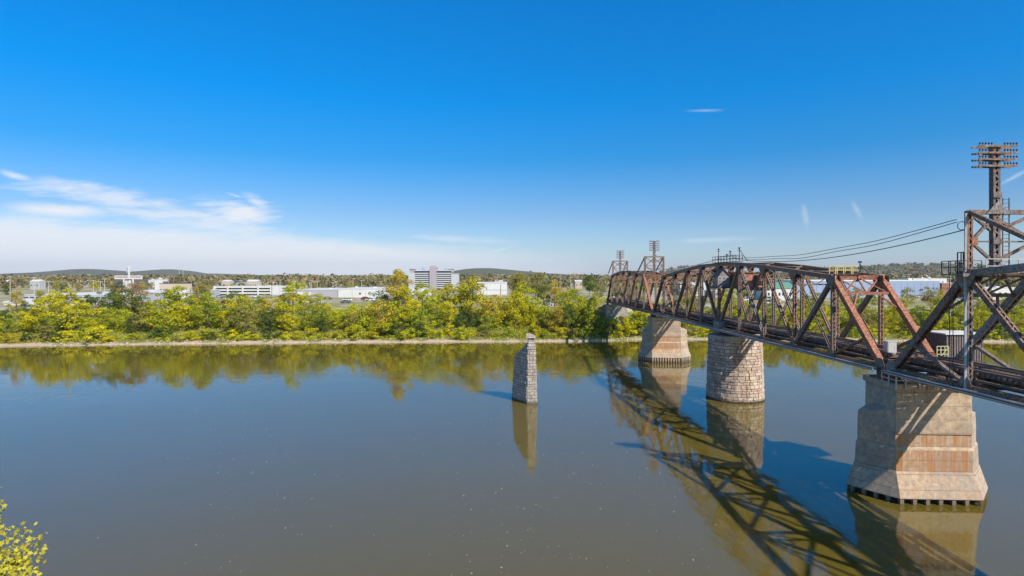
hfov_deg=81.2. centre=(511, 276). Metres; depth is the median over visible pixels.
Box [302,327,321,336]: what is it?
shrub
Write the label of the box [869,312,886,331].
leafy tree
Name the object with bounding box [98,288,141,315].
leafy tree
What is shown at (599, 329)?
shrub
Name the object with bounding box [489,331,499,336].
shrub
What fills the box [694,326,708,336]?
shrub
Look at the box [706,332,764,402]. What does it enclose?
round stone pier
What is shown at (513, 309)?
leafy tree
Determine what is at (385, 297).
leafy tree
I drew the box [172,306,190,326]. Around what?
leafy tree
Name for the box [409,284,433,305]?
leafy tree
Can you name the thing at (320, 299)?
leafy tree
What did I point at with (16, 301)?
leafy tree
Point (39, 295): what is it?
tall tree
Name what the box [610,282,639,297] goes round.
leafy tree
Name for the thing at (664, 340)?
concrete pier
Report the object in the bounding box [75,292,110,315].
leafy tree
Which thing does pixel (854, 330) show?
shrub
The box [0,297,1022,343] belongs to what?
riverbank undergrowth
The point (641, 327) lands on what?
shrub
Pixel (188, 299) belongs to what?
leafy tree
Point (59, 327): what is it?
leafy tree
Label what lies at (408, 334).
shrub
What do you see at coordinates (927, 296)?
leafy tree
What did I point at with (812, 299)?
leafy tree
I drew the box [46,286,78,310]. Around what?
leafy tree
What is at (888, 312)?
leafy tree
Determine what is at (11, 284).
house
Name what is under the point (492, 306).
leafy tree
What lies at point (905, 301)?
leafy tree
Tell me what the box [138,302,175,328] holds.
leafy tree
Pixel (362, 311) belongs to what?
leafy tree
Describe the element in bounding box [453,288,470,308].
leafy tree
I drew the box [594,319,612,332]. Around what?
shrub
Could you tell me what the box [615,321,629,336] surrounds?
shrub
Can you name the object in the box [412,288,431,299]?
white gable hall
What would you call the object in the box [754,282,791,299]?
green roofed building
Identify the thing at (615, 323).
shrub
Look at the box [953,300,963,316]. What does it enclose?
leafy tree
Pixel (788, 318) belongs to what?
leafy tree
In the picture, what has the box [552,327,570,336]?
shrub
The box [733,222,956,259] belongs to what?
cable
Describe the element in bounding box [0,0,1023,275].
sky
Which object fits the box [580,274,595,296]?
tall tree
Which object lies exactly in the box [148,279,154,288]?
office
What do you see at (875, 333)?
shrub
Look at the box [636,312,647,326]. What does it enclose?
leafy tree
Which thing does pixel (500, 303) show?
leafy tree
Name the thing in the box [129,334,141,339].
shrub
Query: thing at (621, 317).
shrub
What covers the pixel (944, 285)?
brick depot
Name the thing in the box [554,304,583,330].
leafy tree
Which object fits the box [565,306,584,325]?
leafy tree
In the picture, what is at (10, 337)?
shrub
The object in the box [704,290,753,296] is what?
grey workshop
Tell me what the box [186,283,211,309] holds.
tall tree
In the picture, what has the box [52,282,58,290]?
leafy tree
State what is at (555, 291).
leafy tree
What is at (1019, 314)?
leafy tree
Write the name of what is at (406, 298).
leafy tree
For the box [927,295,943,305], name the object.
leafy tree
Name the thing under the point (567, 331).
shrub
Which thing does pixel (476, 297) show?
leafy tree
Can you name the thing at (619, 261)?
wire tower
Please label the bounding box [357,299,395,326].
leafy tree
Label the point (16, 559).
maple tree
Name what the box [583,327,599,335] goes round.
shrub
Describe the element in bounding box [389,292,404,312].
leafy tree
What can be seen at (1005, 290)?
white annex
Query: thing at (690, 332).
shrub
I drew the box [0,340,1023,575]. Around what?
water
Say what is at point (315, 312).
leafy tree
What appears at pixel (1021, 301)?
leafy tree
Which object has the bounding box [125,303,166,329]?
leafy tree
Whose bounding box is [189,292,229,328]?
leafy tree
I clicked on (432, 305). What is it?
leafy tree
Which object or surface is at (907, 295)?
leafy tree
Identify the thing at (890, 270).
ridge woods
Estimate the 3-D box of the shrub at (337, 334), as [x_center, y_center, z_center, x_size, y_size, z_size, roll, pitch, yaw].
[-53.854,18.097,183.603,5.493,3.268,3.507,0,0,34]
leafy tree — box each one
[0,309,19,329]
[0,316,20,333]
[1,284,11,294]
[3,289,28,311]
[12,310,32,329]
[16,301,36,316]
[18,310,44,329]
[22,296,63,328]
[33,312,58,332]
[38,290,69,311]
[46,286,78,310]
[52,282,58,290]
[53,311,75,330]
[56,300,99,329]
[70,296,86,307]
[72,317,92,332]
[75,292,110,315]
[87,307,115,325]
[89,282,99,288]
[97,307,126,328]
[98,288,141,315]
[100,292,126,311]
[110,308,136,331]
[111,281,123,288]
[112,282,151,307]
[121,314,142,332]
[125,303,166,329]
[126,293,150,313]
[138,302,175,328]
[143,300,161,310]
[146,311,180,330]
[153,288,182,311]
[157,285,192,312]
[166,298,207,328]
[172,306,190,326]
[180,294,199,308]
[187,302,209,326]
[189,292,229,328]
[194,291,219,307]
[207,310,229,327]
[214,298,240,325]
[219,290,244,311]
[222,301,263,332]
[224,314,246,331]
[226,294,262,322]
[251,314,272,325]
[253,294,272,309]
[254,295,282,319]
[257,307,283,330]
[269,301,299,328]
[273,281,309,310]
[276,294,287,310]
[282,314,300,331]
[289,305,313,328]
[294,292,317,310]
[299,304,332,327]
[308,316,332,331]
[311,293,329,311]
[321,304,332,315]
[325,309,344,328]
[333,309,355,326]
[340,312,367,327]
[343,302,379,327]
[344,304,358,315]
[356,310,378,329]
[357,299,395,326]
[362,289,390,307]
[378,302,400,323]
[386,287,418,312]
[388,307,415,328]
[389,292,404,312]
[399,299,422,324]
[403,308,435,326]
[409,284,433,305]
[418,289,456,313]
[420,314,437,328]
[430,308,447,325]
[431,283,462,311]
[433,301,459,325]
[450,276,491,314]
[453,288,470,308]
[453,313,465,327]
[455,306,476,325]
[469,310,481,324]
[471,294,507,323]
[478,313,493,329]
[491,315,503,329]
[492,298,504,309]
[495,290,532,325]
[503,311,514,325]
[506,313,525,328]
[512,281,538,314]
[515,304,542,326]
[521,297,543,314]
[528,304,547,324]
[532,284,552,305]
[536,305,555,325]
[541,280,566,306]
[545,304,569,330]
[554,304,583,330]
[555,287,583,308]
[557,290,572,304]
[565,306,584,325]
[567,297,599,325]
[580,307,599,324]
[589,292,599,305]
[592,282,606,297]
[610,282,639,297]
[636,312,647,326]
[676,284,697,303]
[682,293,697,310]
[709,296,734,315]
[716,290,739,308]
[721,305,744,318]
[725,303,744,319]
[734,289,752,297]
[755,309,783,325]
[766,296,779,307]
[766,305,780,321]
[777,308,799,327]
[787,309,809,320]
[788,304,811,321]
[797,299,811,316]
[798,292,828,311]
[812,312,824,329]
[819,305,842,322]
[840,310,864,323]
[850,305,888,328]
[851,288,874,308]
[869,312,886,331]
[871,295,877,305]
[884,304,902,329]
[894,312,918,323]
[899,287,916,303]
[900,297,909,306]
[909,305,928,325]
[918,286,945,302]
[921,313,945,329]
[923,306,953,327]
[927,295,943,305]
[927,297,951,311]
[944,316,957,328]
[946,308,963,325]
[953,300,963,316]
[960,297,991,319]
[962,310,989,330]
[987,305,1017,324]
[999,297,1023,314]
[1010,309,1023,324]
[1016,319,1023,331]
[1017,297,1023,311]
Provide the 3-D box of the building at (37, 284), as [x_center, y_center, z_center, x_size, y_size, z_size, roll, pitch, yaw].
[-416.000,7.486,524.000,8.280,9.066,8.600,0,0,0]
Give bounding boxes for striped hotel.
[408,266,458,289]
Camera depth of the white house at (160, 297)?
241.50 m
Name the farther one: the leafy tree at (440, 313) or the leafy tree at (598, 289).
the leafy tree at (598, 289)
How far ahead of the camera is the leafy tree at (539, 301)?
200.64 m
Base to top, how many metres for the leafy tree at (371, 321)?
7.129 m
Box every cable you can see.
[731,219,956,257]
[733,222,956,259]
[737,230,963,261]
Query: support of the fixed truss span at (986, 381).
on the concrete pier at (915, 444)
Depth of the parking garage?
380.00 m
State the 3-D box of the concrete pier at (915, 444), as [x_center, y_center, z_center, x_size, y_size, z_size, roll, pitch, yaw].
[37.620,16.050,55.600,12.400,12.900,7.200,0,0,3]
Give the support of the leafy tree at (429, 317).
on the ground at (333, 302)
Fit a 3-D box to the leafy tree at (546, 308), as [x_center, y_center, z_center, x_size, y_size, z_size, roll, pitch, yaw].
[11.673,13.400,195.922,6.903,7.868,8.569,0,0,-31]
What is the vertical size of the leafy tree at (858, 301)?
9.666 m
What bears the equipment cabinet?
on the swing span at (838, 347)
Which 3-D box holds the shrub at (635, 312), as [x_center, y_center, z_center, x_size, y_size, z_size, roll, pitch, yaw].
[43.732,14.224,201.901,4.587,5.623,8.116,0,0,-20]
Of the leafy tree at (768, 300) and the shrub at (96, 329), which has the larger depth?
the leafy tree at (768, 300)
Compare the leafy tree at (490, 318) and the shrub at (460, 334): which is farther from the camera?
the leafy tree at (490, 318)
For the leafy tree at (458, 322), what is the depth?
192.44 m
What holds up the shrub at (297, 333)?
on the ground at (333, 302)
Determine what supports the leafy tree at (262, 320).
on the ground at (333, 302)
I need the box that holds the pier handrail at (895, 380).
[881,372,948,388]
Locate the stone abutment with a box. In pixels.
[604,304,627,323]
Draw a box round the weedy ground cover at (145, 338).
[0,323,1023,342]
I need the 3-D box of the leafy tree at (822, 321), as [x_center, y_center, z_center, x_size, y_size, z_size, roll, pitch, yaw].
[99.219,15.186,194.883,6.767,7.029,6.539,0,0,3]
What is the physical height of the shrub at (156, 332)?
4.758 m
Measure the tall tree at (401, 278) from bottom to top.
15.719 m
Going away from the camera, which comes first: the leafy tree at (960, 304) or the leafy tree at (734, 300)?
the leafy tree at (960, 304)
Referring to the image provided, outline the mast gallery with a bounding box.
[712,247,746,262]
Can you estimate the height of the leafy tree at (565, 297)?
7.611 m
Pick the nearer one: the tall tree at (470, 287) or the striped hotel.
the tall tree at (470, 287)
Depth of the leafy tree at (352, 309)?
200.02 m
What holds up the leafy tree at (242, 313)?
on the ground at (333, 302)
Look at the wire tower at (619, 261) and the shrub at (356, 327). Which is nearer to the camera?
the shrub at (356, 327)
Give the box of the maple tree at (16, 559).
[0,487,47,575]
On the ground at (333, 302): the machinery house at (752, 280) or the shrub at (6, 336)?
the shrub at (6, 336)
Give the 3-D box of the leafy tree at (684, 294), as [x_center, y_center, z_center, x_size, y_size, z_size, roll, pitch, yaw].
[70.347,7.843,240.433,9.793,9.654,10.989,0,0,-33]
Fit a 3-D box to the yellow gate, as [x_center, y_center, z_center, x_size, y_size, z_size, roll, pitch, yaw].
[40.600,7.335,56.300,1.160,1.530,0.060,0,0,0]
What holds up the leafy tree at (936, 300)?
on the ground at (333, 302)
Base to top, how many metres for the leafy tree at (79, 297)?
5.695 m
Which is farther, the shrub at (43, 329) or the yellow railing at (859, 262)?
the shrub at (43, 329)
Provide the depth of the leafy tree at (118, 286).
467.66 m
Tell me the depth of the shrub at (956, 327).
184.91 m
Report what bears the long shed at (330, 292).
on the ground at (333, 302)
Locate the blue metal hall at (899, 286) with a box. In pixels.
[776,278,939,297]
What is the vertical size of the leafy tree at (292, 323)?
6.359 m
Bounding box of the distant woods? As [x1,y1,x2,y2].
[0,262,1021,287]
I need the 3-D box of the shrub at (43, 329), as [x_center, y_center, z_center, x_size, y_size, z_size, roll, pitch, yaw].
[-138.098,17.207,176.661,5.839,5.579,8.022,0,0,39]
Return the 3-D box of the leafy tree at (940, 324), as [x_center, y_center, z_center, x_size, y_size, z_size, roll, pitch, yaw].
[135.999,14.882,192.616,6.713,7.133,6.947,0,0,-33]
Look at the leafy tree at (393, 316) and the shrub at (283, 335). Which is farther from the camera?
the leafy tree at (393, 316)
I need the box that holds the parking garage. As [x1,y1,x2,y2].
[213,285,294,294]
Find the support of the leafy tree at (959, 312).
on the ground at (333, 302)
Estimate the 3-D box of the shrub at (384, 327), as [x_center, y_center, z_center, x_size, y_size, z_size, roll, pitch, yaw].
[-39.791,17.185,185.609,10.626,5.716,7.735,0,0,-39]
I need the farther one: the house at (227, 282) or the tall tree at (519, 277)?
the house at (227, 282)
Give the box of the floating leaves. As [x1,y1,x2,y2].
[98,365,812,573]
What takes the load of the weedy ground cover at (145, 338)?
on the ground at (333, 302)
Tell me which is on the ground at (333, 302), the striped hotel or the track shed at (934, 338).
the striped hotel
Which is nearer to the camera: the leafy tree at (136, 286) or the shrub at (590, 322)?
the shrub at (590, 322)
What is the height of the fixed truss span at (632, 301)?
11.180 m
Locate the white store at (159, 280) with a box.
[155,278,167,289]
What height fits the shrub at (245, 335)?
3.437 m
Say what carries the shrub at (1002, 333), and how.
on the ground at (333, 302)
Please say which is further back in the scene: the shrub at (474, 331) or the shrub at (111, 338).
the shrub at (474, 331)
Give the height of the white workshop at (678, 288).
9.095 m
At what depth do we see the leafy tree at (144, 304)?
196.21 m
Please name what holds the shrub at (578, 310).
on the ground at (333, 302)
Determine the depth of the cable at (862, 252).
57.91 m
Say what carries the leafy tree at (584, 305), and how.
on the ground at (333, 302)
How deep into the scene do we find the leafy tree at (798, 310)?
198.23 m
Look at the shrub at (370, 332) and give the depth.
183.66 m
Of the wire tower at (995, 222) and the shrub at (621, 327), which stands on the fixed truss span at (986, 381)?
the wire tower at (995, 222)
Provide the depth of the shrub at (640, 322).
190.87 m
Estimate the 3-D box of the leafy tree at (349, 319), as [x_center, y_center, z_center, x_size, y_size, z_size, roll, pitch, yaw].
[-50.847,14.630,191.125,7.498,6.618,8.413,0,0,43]
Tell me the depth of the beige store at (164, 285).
330.00 m
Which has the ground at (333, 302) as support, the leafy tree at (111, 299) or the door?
the leafy tree at (111, 299)
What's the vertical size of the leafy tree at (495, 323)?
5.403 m
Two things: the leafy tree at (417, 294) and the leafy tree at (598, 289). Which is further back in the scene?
the leafy tree at (598, 289)
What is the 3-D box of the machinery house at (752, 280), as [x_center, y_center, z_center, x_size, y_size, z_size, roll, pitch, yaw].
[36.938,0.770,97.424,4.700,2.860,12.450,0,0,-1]
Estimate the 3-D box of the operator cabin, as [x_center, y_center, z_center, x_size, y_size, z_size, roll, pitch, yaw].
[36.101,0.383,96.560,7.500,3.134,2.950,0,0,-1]
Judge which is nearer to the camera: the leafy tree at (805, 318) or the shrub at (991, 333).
the shrub at (991, 333)
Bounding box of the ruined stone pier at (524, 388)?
[512,333,537,403]
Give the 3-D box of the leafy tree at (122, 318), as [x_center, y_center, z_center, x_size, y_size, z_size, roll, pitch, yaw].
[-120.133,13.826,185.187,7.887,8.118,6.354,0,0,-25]
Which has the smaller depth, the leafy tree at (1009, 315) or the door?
the door
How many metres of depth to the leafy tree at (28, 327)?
181.91 m
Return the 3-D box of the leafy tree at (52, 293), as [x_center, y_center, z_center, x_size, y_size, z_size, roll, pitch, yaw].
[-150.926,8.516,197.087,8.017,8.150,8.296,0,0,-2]
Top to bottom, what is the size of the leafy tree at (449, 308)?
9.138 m
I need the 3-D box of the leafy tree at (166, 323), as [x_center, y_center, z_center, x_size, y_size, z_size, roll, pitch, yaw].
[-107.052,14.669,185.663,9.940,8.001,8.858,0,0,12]
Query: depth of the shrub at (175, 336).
178.12 m
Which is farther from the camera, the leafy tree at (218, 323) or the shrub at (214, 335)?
the leafy tree at (218, 323)
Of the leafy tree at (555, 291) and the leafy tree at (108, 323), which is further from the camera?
the leafy tree at (555, 291)
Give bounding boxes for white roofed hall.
[473,282,506,294]
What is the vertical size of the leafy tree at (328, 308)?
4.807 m
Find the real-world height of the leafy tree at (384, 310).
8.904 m
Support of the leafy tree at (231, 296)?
on the ground at (333, 302)
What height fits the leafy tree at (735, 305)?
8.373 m
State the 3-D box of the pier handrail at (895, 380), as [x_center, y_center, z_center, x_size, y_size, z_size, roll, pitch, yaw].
[37.496,9.425,53.904,6.870,1.150,2.300,0,0,3]
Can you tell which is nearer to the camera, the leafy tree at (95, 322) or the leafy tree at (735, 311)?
the leafy tree at (95, 322)
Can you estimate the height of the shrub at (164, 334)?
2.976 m
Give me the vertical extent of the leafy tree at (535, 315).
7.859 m
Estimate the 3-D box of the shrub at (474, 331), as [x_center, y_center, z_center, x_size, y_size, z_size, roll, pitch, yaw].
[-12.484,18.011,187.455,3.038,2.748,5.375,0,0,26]
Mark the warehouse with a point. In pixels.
(30, 297)
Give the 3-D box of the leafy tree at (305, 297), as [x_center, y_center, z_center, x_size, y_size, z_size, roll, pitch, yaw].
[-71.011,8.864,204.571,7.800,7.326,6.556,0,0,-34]
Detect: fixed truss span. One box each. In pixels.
[605,271,674,316]
[883,263,1023,408]
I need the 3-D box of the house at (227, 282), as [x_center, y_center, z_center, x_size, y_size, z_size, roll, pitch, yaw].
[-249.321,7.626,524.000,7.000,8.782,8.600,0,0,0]
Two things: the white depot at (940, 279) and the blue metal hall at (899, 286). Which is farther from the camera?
the white depot at (940, 279)
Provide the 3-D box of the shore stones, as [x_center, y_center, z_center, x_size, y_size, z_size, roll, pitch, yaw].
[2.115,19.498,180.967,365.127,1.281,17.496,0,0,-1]
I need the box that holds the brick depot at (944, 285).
[940,281,953,294]
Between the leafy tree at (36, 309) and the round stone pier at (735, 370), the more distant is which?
the leafy tree at (36, 309)
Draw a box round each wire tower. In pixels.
[608,250,627,275]
[637,240,663,275]
[941,142,1023,388]
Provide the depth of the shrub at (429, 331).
186.37 m
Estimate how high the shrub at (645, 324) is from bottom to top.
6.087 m
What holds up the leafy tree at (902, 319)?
on the ground at (333, 302)
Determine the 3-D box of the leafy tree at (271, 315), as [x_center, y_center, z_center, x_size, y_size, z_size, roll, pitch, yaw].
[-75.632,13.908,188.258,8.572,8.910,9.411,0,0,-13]
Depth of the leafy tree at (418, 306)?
193.39 m
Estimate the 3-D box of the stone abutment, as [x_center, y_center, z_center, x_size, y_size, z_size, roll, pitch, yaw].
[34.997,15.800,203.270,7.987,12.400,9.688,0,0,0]
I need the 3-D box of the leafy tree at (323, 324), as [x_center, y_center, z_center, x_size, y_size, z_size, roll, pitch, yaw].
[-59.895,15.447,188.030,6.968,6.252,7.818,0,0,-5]
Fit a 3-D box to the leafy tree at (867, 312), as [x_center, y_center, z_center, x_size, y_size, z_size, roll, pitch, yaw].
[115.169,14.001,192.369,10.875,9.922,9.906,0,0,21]
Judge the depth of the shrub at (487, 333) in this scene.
186.43 m
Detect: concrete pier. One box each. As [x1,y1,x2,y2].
[638,316,690,362]
[846,374,987,505]
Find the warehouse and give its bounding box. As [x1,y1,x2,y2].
[3,289,219,304]
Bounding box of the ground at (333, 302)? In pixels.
[0,265,1023,346]
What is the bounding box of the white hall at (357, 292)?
[338,286,394,297]
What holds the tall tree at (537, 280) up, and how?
on the ground at (333, 302)
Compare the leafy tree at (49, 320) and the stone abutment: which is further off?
the stone abutment
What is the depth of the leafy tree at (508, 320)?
194.30 m
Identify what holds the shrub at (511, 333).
on the ground at (333, 302)
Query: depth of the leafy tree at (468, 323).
193.85 m
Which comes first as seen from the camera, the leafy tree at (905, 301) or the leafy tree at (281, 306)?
the leafy tree at (281, 306)
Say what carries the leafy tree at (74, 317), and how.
on the ground at (333, 302)
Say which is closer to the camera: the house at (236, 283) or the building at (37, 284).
the building at (37, 284)
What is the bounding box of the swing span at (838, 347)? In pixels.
[649,262,944,378]
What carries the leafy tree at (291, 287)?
on the ground at (333, 302)
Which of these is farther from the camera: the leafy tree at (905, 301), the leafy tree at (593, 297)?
the leafy tree at (905, 301)
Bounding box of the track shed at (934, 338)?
[926,330,986,376]
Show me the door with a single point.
(754, 277)
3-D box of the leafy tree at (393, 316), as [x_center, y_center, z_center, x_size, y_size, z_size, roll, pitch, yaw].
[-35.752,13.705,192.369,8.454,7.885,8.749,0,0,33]
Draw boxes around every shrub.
[0,333,13,339]
[0,334,22,342]
[19,333,35,341]
[28,324,59,340]
[48,331,72,340]
[52,330,76,341]
[73,327,97,338]
[82,325,116,342]
[105,334,117,340]
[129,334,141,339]
[144,326,173,337]
[158,331,171,339]
[171,334,181,340]
[178,330,199,340]
[197,329,212,339]
[201,331,218,339]
[227,329,239,337]
[236,331,258,339]
[248,334,261,339]
[262,331,279,338]
[281,331,291,338]
[290,331,301,338]
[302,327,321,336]
[329,330,342,338]
[342,327,359,336]
[349,324,366,339]
[365,326,382,337]
[371,323,398,336]
[384,323,405,336]
[398,327,420,338]
[412,324,427,336]
[418,327,437,336]
[432,330,445,337]
[443,325,456,334]
[451,327,472,338]
[467,329,477,336]
[476,330,489,336]
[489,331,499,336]
[502,326,516,336]
[524,324,546,337]
[542,331,550,337]
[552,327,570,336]
[562,329,574,336]
[570,328,590,336]
[577,307,592,314]
[582,317,597,332]
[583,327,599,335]
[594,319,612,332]
[594,326,607,333]
[595,317,613,328]
[601,319,623,335]
[603,324,614,335]
[612,316,633,324]
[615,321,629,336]
[622,318,638,334]
[630,320,642,334]
[633,311,647,318]
[634,320,647,335]
[634,324,644,333]
[682,326,698,335]
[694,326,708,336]
[799,322,825,333]
[841,327,859,336]
[854,324,877,335]
[891,324,920,335]
[898,331,910,337]
[946,323,974,330]
[987,329,1000,338]
[993,324,1010,337]
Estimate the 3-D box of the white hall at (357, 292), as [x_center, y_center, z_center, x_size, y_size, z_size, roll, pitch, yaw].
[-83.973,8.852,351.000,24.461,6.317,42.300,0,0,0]
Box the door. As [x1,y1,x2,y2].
[753,276,756,286]
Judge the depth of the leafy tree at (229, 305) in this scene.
188.65 m
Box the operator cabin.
[710,269,730,287]
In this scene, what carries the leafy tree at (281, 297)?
on the ground at (333, 302)
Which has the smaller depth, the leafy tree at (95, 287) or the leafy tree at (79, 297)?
the leafy tree at (79, 297)
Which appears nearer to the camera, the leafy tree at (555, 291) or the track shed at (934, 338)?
the track shed at (934, 338)
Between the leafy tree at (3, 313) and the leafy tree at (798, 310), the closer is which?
the leafy tree at (3, 313)
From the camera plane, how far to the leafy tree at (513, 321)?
193.35 m
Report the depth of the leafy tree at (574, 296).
201.25 m
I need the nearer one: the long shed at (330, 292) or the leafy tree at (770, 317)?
the leafy tree at (770, 317)
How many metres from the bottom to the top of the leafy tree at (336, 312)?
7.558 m
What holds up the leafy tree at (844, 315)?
on the ground at (333, 302)
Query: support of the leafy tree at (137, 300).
on the ground at (333, 302)
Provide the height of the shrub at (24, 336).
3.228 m
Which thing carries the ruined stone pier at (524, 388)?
in the water
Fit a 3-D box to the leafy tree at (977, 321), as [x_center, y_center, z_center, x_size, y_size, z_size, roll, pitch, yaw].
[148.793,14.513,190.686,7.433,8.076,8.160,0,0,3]
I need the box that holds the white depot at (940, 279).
[898,277,946,282]
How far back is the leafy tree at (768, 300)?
212.83 m
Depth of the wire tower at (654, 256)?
150.39 m
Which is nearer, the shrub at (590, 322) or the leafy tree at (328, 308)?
the shrub at (590, 322)
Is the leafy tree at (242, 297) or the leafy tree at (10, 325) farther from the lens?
the leafy tree at (242, 297)
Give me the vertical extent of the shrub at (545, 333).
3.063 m
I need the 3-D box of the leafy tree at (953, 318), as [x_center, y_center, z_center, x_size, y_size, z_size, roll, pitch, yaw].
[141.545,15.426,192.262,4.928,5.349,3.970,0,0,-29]
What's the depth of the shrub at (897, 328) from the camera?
190.23 m
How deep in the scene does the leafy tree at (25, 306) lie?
191.47 m
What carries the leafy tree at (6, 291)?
on the ground at (333, 302)
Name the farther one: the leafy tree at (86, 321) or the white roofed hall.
the white roofed hall
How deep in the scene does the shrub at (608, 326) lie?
188.75 m
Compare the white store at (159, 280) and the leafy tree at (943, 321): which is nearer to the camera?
the leafy tree at (943, 321)
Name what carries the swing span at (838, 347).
on the round stone pier at (735, 370)
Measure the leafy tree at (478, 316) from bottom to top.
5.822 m
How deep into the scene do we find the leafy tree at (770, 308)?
200.76 m
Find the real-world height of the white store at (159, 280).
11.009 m
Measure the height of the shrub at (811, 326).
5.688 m
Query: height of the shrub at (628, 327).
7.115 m
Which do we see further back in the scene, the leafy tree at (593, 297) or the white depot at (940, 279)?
the white depot at (940, 279)
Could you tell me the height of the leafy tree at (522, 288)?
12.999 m
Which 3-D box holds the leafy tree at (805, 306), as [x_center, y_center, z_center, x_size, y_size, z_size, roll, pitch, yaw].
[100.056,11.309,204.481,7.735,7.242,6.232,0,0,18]
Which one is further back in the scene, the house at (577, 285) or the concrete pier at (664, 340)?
the house at (577, 285)
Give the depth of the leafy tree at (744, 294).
308.96 m
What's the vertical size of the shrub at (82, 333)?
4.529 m
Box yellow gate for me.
[936,346,948,356]
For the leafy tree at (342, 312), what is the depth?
191.58 m
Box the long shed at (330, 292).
[297,288,337,296]
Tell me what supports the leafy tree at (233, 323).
on the ground at (333, 302)
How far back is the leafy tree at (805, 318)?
196.18 m
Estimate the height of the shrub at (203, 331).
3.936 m
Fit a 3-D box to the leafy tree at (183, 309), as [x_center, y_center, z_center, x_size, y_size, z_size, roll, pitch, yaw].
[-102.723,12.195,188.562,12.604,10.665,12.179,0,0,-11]
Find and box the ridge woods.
[459,262,988,275]
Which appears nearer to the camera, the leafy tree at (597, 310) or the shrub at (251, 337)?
the shrub at (251, 337)
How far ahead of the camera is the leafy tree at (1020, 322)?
188.23 m
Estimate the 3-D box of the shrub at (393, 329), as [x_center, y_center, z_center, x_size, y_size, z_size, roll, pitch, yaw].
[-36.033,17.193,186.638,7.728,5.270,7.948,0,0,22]
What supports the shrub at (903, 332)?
on the ground at (333, 302)
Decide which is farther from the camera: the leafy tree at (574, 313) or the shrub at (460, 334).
the leafy tree at (574, 313)
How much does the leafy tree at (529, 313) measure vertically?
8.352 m
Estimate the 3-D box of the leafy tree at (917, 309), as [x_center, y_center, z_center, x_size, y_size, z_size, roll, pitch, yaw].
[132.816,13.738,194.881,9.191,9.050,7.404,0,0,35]
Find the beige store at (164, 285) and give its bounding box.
[159,281,191,289]
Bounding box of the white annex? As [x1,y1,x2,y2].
[957,286,1015,298]
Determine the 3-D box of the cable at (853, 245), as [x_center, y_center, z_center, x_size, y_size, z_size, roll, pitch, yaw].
[34.081,-3.438,69.349,0.060,1.875,47.305,0,0,0]
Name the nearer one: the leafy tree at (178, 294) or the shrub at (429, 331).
the shrub at (429, 331)
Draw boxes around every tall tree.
[32,289,45,307]
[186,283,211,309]
[382,269,413,303]
[462,277,479,297]
[508,273,532,294]
[526,272,548,293]
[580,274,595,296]
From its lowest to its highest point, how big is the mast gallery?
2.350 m
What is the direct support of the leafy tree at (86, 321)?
on the ground at (333, 302)
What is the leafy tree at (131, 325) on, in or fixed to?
on the ground at (333, 302)
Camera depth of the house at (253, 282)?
540.00 m
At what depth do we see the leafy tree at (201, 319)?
189.43 m
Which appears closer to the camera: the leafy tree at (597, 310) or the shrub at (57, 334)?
the shrub at (57, 334)
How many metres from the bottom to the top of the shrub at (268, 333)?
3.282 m
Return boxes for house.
[3,280,16,287]
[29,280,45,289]
[158,290,193,304]
[222,280,233,285]
[234,280,246,285]
[246,280,260,285]
[574,280,581,288]
[711,272,769,290]
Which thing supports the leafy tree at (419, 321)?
on the ground at (333, 302)
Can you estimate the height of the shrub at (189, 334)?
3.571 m
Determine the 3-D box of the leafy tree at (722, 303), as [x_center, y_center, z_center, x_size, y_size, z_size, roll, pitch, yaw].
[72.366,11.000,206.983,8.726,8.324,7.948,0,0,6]
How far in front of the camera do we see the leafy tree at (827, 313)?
197.80 m
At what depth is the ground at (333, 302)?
197.97 m
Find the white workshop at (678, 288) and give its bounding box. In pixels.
[670,282,708,295]
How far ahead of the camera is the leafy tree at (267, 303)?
195.15 m
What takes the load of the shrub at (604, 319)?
on the ground at (333, 302)
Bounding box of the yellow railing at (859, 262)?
[829,261,870,274]
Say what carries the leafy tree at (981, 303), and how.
on the ground at (333, 302)
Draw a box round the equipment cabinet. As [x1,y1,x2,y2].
[883,340,896,353]
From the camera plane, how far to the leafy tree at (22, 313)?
182.35 m
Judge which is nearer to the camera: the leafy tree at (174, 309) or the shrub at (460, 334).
the shrub at (460, 334)
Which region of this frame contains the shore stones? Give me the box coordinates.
[0,336,1013,345]
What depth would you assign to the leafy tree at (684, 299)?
210.69 m
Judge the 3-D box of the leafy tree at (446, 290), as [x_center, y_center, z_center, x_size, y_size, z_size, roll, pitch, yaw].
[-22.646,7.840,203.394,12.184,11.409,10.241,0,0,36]
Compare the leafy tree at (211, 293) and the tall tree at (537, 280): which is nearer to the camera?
the leafy tree at (211, 293)
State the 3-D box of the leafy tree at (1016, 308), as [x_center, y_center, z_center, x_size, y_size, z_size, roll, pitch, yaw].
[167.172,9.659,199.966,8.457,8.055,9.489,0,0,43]
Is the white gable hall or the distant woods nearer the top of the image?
the distant woods
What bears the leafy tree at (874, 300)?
on the ground at (333, 302)
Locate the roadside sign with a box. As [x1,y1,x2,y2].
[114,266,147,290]
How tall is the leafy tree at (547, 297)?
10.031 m
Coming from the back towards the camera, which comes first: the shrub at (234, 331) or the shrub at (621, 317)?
the shrub at (621, 317)
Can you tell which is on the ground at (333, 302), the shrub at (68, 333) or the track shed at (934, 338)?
the shrub at (68, 333)
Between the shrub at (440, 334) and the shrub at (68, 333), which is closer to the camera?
the shrub at (68, 333)
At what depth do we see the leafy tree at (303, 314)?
189.19 m
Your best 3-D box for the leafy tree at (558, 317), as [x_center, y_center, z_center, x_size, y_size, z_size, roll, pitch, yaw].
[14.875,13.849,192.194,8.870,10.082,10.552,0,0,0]

